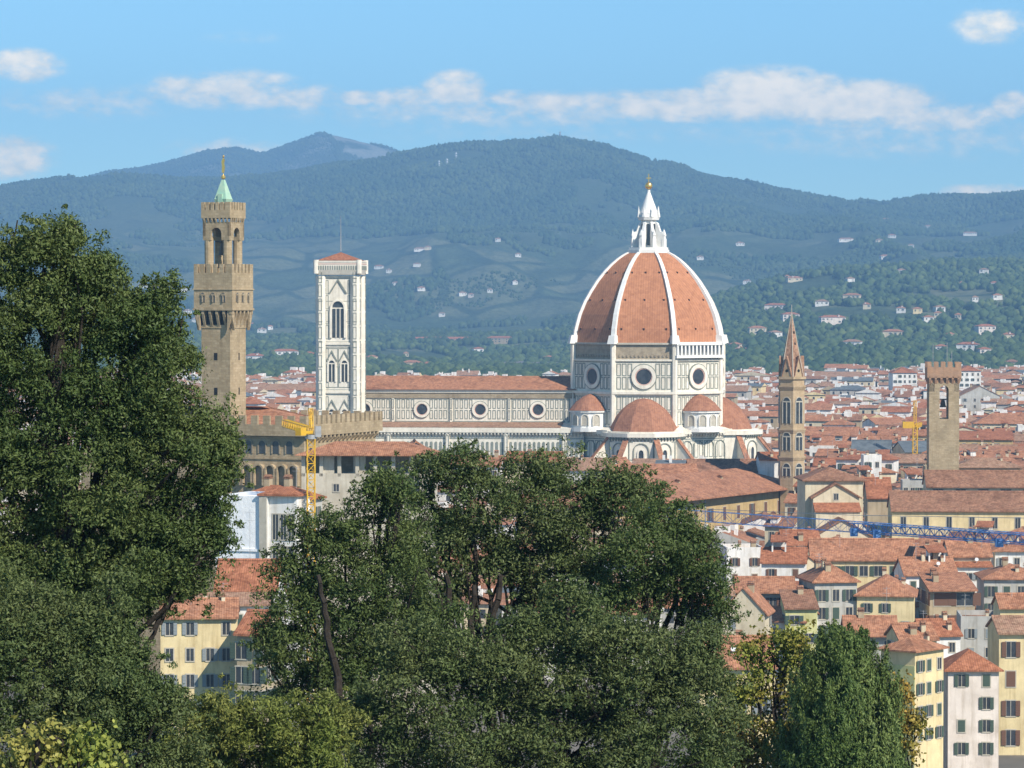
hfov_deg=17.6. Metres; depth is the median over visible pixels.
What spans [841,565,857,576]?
window
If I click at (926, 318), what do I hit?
villa
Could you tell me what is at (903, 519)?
window
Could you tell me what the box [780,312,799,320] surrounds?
villa
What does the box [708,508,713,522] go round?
window
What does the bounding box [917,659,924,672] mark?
window
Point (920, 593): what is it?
window
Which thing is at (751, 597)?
house
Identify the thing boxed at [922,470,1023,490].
long building
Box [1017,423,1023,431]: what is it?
house
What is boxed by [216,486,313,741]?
scaffolded building
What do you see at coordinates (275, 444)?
window
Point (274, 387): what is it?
house
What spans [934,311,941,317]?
villa
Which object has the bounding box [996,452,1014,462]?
house
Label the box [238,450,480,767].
holm oak
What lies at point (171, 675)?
window
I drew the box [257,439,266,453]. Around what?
window
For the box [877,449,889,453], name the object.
house
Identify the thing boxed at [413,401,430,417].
round window
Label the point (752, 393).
distant houses
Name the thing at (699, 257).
villa
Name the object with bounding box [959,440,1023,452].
house
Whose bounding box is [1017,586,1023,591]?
window
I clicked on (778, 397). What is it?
window
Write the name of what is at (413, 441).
house
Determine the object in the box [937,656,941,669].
window
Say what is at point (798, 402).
window
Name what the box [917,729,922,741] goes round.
window
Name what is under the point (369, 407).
round window
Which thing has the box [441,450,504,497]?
house
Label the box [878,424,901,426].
house
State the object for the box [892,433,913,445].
house
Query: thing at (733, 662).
house
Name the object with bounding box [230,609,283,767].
house
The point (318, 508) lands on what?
window
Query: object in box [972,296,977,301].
villa
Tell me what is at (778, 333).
villa
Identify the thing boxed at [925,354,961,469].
battlemented tower
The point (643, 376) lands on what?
round window
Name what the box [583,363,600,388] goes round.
round window
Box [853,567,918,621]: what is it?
house
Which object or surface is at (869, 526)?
house
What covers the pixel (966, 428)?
house
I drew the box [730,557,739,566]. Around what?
window
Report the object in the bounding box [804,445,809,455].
house
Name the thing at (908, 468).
house
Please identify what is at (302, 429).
tower crane
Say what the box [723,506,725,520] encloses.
window
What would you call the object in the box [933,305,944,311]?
villa
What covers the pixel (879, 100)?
sky
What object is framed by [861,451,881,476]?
house
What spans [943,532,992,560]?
house
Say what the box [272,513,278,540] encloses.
window
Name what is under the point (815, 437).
house
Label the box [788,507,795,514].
window
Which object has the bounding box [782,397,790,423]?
window
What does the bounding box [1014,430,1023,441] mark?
house
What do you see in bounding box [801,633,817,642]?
window
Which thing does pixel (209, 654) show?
window
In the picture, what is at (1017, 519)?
window
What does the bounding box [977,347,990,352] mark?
villa
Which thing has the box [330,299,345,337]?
tall window
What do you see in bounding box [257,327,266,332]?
villa
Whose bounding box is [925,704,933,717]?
window
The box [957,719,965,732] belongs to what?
window
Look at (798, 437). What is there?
window
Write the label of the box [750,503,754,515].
window
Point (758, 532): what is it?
house
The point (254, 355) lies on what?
villa
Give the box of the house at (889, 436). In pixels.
[881,432,910,443]
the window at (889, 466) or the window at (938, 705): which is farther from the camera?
the window at (889, 466)
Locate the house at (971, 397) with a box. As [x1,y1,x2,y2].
[959,384,999,413]
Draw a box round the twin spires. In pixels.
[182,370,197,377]
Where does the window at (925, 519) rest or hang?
in the long building at (959, 509)
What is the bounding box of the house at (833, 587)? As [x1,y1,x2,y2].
[795,556,860,636]
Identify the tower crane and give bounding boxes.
[282,408,320,703]
[643,507,1023,546]
[902,400,921,453]
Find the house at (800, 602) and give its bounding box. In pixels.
[779,585,818,690]
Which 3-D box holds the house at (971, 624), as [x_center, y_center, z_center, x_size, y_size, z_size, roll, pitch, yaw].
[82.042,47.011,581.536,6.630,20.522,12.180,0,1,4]
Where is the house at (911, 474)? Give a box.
[891,469,921,489]
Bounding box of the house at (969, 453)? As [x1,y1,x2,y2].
[959,449,992,457]
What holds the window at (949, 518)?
in the long building at (959, 509)
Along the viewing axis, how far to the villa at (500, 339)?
5049.65 m
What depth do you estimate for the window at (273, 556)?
500.46 m
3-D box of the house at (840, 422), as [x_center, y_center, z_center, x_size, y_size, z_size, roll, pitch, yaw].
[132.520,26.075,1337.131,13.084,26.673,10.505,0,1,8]
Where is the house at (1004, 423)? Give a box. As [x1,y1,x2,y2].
[994,420,1014,432]
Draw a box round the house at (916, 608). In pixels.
[915,597,918,617]
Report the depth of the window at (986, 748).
479.18 m
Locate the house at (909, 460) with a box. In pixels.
[890,453,926,468]
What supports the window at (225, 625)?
in the house at (194, 645)
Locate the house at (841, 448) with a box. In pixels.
[828,444,865,457]
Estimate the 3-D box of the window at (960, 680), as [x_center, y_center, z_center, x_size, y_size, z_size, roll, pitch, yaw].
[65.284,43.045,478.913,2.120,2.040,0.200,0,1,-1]
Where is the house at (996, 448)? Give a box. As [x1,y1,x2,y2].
[978,444,1023,452]
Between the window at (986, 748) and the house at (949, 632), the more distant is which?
the house at (949, 632)
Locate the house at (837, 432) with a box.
[804,422,860,440]
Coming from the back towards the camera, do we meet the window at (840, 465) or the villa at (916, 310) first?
the villa at (916, 310)
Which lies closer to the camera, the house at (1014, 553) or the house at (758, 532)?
the house at (1014, 553)
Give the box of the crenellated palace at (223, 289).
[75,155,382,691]
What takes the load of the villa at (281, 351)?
on the hills
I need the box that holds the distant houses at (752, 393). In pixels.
[0,363,1023,681]
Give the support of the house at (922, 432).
on the ground
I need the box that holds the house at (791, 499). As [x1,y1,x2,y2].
[783,481,796,517]
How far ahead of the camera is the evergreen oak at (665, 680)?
91.57 m
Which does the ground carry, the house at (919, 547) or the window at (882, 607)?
the house at (919, 547)
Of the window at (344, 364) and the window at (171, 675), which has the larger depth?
the window at (344, 364)
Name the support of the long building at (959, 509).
on the ground
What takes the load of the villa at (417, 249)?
on the hills
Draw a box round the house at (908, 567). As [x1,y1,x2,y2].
[892,545,957,588]
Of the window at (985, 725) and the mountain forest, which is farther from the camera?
the mountain forest
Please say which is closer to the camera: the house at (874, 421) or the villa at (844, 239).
the house at (874, 421)
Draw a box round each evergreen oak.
[0,548,224,767]
[335,568,759,767]
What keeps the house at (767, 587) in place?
on the ground
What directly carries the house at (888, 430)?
on the ground
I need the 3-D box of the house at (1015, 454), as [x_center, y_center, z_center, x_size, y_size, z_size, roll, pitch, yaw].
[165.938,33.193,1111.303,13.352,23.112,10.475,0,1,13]
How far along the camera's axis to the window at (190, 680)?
455.79 m
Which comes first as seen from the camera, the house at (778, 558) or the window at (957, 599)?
the window at (957, 599)
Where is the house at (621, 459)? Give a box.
[612,455,631,463]
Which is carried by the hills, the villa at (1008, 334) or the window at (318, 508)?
the villa at (1008, 334)
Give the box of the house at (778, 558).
[760,533,807,580]
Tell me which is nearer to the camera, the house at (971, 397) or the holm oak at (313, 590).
the holm oak at (313, 590)
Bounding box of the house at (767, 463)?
[755,451,778,477]
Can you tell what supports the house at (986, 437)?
on the ground
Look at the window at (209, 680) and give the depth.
455.90 m
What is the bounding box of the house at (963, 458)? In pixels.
[959,453,978,461]
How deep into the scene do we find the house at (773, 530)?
778.15 m
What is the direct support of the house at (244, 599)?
on the ground
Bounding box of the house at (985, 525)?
[949,521,1016,540]
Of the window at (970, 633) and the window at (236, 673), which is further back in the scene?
the window at (970, 633)
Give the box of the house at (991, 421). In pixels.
[970,413,1023,430]
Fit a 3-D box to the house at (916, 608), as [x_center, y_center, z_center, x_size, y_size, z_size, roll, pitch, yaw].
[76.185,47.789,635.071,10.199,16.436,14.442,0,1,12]
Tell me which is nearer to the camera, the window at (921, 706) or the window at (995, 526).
the window at (921, 706)
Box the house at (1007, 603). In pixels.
[991,592,1023,614]
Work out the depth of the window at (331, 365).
1080.38 m
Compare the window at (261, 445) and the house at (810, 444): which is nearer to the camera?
the window at (261, 445)
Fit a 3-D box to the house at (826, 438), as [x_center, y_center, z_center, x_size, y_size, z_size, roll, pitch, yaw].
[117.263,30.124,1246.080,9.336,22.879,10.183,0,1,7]
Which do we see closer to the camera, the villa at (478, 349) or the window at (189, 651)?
the window at (189, 651)
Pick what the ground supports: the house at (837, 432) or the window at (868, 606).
the house at (837, 432)
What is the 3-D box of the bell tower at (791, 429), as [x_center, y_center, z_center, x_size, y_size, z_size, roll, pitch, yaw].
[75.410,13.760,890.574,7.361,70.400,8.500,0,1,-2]
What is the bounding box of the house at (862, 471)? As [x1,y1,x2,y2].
[852,463,874,478]
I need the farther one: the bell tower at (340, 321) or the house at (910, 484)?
the bell tower at (340, 321)
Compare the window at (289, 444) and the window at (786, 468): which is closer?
the window at (289, 444)
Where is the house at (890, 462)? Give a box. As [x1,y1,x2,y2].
[875,450,900,481]
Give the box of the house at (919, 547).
[913,526,954,555]
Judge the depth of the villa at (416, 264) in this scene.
6878.52 m
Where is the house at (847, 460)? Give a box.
[835,448,864,472]
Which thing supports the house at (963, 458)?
on the ground
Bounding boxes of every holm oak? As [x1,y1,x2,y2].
[0,204,255,767]
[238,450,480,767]
[372,433,677,765]
[512,481,752,767]
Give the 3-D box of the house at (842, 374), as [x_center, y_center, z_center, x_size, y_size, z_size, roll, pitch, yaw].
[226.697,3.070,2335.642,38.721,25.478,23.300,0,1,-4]
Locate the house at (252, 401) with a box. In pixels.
[246,396,266,405]
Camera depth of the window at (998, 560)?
658.49 m
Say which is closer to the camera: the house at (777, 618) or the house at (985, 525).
the house at (777, 618)
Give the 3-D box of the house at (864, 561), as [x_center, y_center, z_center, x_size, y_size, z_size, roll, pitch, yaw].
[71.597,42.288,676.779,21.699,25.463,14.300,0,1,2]
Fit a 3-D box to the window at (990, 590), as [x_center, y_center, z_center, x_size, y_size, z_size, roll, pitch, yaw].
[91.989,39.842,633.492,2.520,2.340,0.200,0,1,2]
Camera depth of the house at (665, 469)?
888.31 m
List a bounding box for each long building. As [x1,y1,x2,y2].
[887,490,1023,539]
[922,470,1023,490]
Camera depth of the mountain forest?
8446.72 m
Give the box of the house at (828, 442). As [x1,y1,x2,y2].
[818,440,841,445]
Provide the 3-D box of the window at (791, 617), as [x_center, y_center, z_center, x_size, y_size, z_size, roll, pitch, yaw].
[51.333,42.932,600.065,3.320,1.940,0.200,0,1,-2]
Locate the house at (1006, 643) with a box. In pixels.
[985,615,1023,754]
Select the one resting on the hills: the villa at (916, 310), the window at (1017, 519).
the villa at (916, 310)
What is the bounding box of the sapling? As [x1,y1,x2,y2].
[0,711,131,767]
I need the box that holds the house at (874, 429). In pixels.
[871,427,879,432]
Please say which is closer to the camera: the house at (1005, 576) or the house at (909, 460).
the house at (1005, 576)
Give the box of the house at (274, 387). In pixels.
[246,384,315,391]
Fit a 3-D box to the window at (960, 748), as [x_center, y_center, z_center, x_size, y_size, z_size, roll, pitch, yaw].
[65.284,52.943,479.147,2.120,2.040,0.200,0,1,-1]
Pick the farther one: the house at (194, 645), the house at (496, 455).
the house at (496, 455)
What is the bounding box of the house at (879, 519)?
[865,513,887,537]
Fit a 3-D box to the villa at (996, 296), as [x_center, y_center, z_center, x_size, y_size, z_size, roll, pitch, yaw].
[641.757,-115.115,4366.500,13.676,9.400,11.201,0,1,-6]
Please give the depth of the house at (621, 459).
922.86 m
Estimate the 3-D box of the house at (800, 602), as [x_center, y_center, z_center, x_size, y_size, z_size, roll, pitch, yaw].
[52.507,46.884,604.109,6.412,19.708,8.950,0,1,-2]
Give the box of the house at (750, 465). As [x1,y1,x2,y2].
[686,459,757,472]
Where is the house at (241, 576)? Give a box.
[213,520,285,617]
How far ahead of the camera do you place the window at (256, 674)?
448.39 m
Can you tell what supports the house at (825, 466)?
on the ground
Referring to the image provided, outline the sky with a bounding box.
[0,0,1023,200]
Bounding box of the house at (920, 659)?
[877,631,949,767]
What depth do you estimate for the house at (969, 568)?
652.21 m
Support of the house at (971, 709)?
on the ground
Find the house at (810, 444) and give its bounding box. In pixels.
[805,441,818,446]
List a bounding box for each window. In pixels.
[162,621,176,635]
[162,674,176,684]
[165,648,173,661]
[182,621,197,635]
[182,673,197,687]
[185,647,194,661]
[202,647,217,661]
[202,673,217,687]
[219,647,233,661]
[219,673,233,687]
[221,621,230,635]
[230,641,251,659]
[230,665,251,684]
[230,690,251,704]
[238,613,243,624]
[243,666,265,684]
[243,690,265,708]
[244,439,252,452]
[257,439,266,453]
[264,666,273,682]
[271,440,279,453]
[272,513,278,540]
[272,545,278,557]
[280,513,286,540]
[285,440,293,453]
[287,514,294,540]
[316,505,320,516]
[327,359,335,381]
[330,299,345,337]
[332,483,339,491]
[340,359,348,381]
[366,401,372,411]
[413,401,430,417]
[471,401,488,417]
[529,401,546,418]
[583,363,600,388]
[631,364,656,389]
[688,363,707,389]
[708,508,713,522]
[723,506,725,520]
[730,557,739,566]
[737,505,739,518]
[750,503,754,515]
[750,557,759,566]
[752,696,771,714]
[766,568,776,575]
[766,597,779,605]
[769,531,774,539]
[777,500,779,513]
[778,397,779,422]
[778,432,779,449]
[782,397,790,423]
[782,432,790,449]
[782,463,790,475]
[785,615,803,624]
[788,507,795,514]
[792,568,798,575]
[795,397,802,423]
[795,432,802,449]
[795,463,802,475]
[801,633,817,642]
[815,589,828,601]
[817,607,828,619]
[832,589,839,601]
[832,607,839,619]
[833,493,838,500]
[838,463,844,469]
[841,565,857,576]
[843,588,855,601]
[845,606,852,614]
[859,565,868,576]
[861,602,872,612]
[870,565,885,576]
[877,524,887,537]
[879,603,890,612]
[886,464,891,469]
[889,565,893,576]
[900,516,906,528]
[910,580,916,588]
[916,705,924,718]
[917,587,922,602]
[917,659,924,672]
[917,682,924,695]
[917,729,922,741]
[923,517,928,527]
[924,591,929,605]
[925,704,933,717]
[925,727,933,740]
[926,614,954,617]
[926,658,931,671]
[926,681,931,694]
[933,592,950,606]
[935,725,943,738]
[936,679,943,692]
[936,702,941,715]
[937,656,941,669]
[946,516,951,528]
[948,592,980,606]
[948,642,955,652]
[954,674,968,687]
[954,742,968,755]
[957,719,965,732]
[965,628,976,638]
[966,572,974,580]
[969,516,974,527]
[979,696,993,709]
[979,719,993,732]
[979,741,993,755]
[982,673,990,687]
[984,603,992,609]
[985,585,997,597]
[985,628,987,638]
[985,647,987,657]
[992,518,997,528]
[996,557,1001,565]
[1001,700,1019,716]
[1001,729,1019,746]
[1002,641,1019,657]
[1003,585,1010,591]
[1005,670,1015,687]
[1014,517,1020,528]
[1014,557,1019,564]
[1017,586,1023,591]
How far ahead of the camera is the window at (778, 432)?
890.43 m
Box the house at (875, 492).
[863,472,891,514]
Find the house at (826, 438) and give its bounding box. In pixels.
[810,434,834,440]
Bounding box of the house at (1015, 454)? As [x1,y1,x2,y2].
[984,449,1023,458]
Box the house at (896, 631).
[884,620,939,644]
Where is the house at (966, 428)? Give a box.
[959,422,983,430]
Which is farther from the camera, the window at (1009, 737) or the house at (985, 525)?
the house at (985, 525)
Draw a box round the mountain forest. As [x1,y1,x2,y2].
[0,131,1023,345]
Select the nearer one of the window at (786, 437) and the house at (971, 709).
the house at (971, 709)
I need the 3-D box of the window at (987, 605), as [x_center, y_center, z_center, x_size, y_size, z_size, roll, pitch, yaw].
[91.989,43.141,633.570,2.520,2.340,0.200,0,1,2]
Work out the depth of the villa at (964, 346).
3574.66 m
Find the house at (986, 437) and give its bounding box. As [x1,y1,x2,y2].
[959,431,1013,444]
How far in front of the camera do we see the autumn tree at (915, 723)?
135.20 m
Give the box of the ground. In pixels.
[0,361,1023,767]
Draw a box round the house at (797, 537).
[777,526,820,546]
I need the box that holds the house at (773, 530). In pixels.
[763,503,796,546]
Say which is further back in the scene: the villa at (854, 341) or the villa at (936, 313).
the villa at (936, 313)
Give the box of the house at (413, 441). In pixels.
[409,438,425,446]
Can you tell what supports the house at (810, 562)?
on the ground
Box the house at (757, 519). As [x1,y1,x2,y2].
[740,511,776,530]
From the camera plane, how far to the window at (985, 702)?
479.06 m
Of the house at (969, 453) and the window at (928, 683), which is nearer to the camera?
the window at (928, 683)
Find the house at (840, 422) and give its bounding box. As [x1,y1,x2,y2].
[822,415,854,426]
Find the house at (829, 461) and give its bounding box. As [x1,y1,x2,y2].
[812,447,835,466]
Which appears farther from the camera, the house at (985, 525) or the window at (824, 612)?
the house at (985, 525)
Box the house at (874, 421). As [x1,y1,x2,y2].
[862,417,902,427]
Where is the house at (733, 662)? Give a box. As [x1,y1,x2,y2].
[692,635,777,767]
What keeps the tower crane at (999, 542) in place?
on the ground
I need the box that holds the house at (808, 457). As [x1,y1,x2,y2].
[805,455,813,462]
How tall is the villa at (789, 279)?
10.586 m
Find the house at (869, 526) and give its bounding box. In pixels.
[863,513,873,532]
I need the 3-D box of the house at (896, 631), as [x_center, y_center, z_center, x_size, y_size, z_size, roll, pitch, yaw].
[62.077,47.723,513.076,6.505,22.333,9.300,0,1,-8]
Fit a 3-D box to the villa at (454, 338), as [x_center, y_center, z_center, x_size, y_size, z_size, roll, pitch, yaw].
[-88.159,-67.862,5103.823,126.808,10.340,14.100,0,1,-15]
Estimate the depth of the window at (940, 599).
616.78 m
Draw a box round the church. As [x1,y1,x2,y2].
[793,467,872,537]
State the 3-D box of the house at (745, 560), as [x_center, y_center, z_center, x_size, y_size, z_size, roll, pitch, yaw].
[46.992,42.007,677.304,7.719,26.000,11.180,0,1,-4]
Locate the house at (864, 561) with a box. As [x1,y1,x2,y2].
[807,533,914,587]
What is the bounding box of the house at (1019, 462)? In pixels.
[1011,460,1023,466]
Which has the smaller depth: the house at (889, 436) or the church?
the church
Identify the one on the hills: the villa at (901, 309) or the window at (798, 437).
the villa at (901, 309)
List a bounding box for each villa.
[182,309,191,313]
[246,353,263,358]
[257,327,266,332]
[271,349,298,354]
[374,265,383,268]
[401,360,420,364]
[413,263,420,266]
[414,247,424,251]
[414,337,467,339]
[416,286,425,290]
[457,291,466,295]
[472,347,483,351]
[487,336,511,343]
[696,255,703,259]
[735,241,744,245]
[748,326,765,334]
[764,303,785,309]
[768,330,781,336]
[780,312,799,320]
[785,276,802,282]
[815,299,828,306]
[818,315,845,324]
[838,238,853,241]
[843,293,860,297]
[843,339,862,344]
[845,277,854,281]
[863,302,870,308]
[879,254,887,259]
[883,329,903,336]
[888,234,895,237]
[896,306,905,312]
[911,307,922,313]
[922,315,933,321]
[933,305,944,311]
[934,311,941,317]
[935,344,945,349]
[954,313,961,319]
[956,341,979,350]
[963,232,976,235]
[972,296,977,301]
[974,324,995,334]
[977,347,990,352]
[979,268,988,272]
[992,293,1002,299]
[1003,332,1014,337]
[1005,359,1017,363]
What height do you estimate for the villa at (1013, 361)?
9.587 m
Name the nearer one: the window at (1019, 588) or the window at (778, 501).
the window at (1019, 588)
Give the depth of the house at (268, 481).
539.77 m
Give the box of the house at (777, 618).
[771,602,819,688]
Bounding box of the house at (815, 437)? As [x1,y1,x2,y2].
[805,434,822,442]
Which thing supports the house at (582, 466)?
on the ground
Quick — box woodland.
[11,256,1023,377]
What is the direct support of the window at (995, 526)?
in the long building at (959, 509)
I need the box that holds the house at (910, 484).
[900,479,922,489]
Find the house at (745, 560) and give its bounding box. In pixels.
[720,526,761,580]
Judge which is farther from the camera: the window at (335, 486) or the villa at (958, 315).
the villa at (958, 315)
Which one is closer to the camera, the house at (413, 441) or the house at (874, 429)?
the house at (413, 441)
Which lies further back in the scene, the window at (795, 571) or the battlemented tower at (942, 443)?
the battlemented tower at (942, 443)
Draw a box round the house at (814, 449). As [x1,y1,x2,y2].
[810,440,837,462]
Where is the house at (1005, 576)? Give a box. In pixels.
[973,557,1023,609]
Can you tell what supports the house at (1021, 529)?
on the ground
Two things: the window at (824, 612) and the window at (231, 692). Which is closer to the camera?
the window at (231, 692)
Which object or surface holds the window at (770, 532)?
in the house at (773, 530)
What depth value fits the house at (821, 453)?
1121.49 m
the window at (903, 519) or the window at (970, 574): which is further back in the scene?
the window at (903, 519)
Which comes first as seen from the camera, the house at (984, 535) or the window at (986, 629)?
the window at (986, 629)
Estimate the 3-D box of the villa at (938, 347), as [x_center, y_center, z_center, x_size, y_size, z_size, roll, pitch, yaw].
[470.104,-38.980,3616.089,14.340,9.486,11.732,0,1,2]
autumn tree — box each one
[703,614,815,767]
[891,669,933,767]
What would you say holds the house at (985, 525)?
on the ground
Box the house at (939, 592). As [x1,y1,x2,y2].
[917,568,980,620]
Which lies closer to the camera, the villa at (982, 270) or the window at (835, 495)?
the window at (835, 495)
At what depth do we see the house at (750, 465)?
908.67 m
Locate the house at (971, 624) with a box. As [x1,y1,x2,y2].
[956,594,992,659]
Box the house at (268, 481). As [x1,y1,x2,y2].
[254,466,326,693]
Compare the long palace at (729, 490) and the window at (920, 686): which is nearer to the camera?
the window at (920, 686)
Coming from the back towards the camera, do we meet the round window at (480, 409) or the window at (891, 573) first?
the round window at (480, 409)
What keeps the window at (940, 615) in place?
in the house at (939, 592)
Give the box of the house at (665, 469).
[606,463,698,476]
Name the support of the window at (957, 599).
in the house at (939, 592)
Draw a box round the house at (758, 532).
[740,526,764,544]
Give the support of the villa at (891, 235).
on the hills
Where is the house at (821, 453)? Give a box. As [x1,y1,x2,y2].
[815,446,856,457]
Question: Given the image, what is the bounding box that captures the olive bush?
[146,673,385,767]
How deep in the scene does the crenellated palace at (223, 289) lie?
596.96 m
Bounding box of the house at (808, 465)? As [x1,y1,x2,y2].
[804,454,812,472]
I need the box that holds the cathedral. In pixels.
[366,174,773,462]
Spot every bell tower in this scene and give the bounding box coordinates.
[313,230,367,414]
[777,305,805,517]
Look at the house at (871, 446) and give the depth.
1134.20 m
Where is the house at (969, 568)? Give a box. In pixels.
[954,558,992,608]
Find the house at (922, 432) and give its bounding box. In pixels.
[905,421,926,440]
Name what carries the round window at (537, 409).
in the cathedral
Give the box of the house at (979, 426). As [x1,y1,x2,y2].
[976,425,993,430]
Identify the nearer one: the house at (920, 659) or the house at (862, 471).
the house at (920, 659)
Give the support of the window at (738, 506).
in the long palace at (729, 490)
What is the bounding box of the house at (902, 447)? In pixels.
[892,441,926,453]
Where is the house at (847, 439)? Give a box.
[841,434,881,448]
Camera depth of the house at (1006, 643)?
514.35 m
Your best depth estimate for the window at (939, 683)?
476.03 m
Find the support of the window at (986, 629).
in the house at (971, 624)
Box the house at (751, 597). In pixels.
[721,581,774,634]
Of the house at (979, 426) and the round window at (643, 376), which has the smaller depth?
the round window at (643, 376)
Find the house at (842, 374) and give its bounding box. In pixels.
[805,372,861,377]
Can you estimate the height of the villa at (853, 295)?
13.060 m
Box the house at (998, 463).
[959,455,1022,469]
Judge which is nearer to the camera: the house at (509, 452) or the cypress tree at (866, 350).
the house at (509, 452)
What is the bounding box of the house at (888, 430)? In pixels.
[877,425,906,434]
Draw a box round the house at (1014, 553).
[990,532,1023,567]
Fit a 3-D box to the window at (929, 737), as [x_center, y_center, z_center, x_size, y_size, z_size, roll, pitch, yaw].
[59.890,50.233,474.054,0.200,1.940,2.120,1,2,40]
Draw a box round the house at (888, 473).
[845,467,897,482]
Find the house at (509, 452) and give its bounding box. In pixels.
[505,449,564,493]
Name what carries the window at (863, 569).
in the house at (864, 561)
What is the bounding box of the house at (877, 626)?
[840,593,897,663]
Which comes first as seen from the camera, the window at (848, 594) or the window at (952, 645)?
the window at (952, 645)
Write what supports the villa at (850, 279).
on the hills
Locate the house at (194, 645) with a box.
[159,592,239,767]
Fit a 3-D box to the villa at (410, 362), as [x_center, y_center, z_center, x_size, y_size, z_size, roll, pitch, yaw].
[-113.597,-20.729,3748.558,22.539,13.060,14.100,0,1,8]
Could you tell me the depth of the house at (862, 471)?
977.23 m
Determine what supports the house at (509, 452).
on the ground
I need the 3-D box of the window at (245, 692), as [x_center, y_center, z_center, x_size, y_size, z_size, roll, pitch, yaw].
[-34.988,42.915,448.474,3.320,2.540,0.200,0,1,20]
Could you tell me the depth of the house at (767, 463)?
900.84 m
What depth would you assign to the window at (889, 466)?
1028.64 m
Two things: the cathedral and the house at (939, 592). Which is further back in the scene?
the cathedral
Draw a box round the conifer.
[757,618,914,767]
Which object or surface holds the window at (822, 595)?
in the house at (833, 587)
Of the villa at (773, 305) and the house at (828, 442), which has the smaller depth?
the house at (828, 442)
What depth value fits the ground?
525.89 m
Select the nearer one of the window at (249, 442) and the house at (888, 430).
the window at (249, 442)
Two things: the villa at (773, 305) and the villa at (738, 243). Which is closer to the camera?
the villa at (773, 305)
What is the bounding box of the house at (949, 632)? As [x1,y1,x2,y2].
[914,610,962,658]
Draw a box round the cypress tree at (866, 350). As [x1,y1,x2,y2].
[863,341,868,353]
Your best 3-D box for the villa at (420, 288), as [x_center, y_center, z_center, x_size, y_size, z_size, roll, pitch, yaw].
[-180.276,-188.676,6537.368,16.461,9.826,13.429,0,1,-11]
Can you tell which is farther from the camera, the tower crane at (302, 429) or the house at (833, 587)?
the house at (833, 587)
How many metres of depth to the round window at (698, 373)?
1080.91 m
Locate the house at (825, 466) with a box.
[809,462,835,471]
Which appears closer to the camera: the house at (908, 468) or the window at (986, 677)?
the window at (986, 677)
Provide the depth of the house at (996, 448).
1143.89 m
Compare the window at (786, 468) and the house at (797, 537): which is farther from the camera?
the window at (786, 468)
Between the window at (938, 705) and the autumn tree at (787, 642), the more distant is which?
the window at (938, 705)
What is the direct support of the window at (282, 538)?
in the scaffolded building at (265, 510)
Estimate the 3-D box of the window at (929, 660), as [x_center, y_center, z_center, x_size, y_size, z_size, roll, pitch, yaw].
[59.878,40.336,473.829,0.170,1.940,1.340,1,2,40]
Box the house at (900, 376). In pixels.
[889,367,917,389]
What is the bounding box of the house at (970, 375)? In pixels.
[959,365,981,388]
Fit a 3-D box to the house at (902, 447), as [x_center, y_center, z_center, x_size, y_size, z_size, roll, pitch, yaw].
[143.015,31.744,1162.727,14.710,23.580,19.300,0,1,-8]
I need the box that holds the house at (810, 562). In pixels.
[807,549,814,569]
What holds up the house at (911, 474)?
on the ground
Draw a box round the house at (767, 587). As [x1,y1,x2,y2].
[733,576,795,605]
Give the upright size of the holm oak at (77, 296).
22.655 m
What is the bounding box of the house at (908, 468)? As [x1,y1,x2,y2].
[900,467,921,478]
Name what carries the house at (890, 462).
on the ground
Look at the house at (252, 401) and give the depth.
1450.12 m
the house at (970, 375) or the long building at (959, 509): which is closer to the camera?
the long building at (959, 509)
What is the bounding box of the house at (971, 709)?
[943,648,1003,767]
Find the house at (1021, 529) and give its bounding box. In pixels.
[1010,526,1023,541]
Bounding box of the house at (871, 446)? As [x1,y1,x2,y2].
[851,439,892,453]
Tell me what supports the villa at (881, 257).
on the hills
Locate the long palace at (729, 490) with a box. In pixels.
[521,468,786,537]
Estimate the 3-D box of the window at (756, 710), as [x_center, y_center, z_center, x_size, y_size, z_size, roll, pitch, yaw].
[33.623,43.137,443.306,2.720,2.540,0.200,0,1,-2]
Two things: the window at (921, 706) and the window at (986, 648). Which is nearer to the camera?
the window at (921, 706)
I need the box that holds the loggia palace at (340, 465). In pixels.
[295,441,439,727]
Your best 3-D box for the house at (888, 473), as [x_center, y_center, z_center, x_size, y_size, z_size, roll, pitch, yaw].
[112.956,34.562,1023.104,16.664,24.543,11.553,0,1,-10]
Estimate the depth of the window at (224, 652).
456.01 m
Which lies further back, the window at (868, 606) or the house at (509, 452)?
the house at (509, 452)
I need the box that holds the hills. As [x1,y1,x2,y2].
[0,135,1023,360]
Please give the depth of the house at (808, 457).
1140.27 m
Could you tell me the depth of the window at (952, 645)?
571.55 m
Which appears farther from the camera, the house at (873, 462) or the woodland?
the woodland
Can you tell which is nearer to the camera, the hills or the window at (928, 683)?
the window at (928, 683)
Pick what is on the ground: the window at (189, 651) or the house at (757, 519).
the house at (757, 519)
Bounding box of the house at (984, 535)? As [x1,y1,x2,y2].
[972,523,994,544]
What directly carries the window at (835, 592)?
in the house at (833, 587)
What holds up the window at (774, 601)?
in the house at (767, 587)
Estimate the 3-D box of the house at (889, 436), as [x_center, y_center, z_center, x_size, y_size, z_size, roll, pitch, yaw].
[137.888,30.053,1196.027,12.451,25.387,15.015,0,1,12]
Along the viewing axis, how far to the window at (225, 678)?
456.12 m
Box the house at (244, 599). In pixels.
[190,583,270,624]
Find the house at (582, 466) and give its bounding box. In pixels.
[562,446,616,482]
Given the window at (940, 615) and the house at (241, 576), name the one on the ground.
the house at (241, 576)
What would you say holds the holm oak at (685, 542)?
on the garden slope
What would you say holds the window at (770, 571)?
in the house at (778, 558)

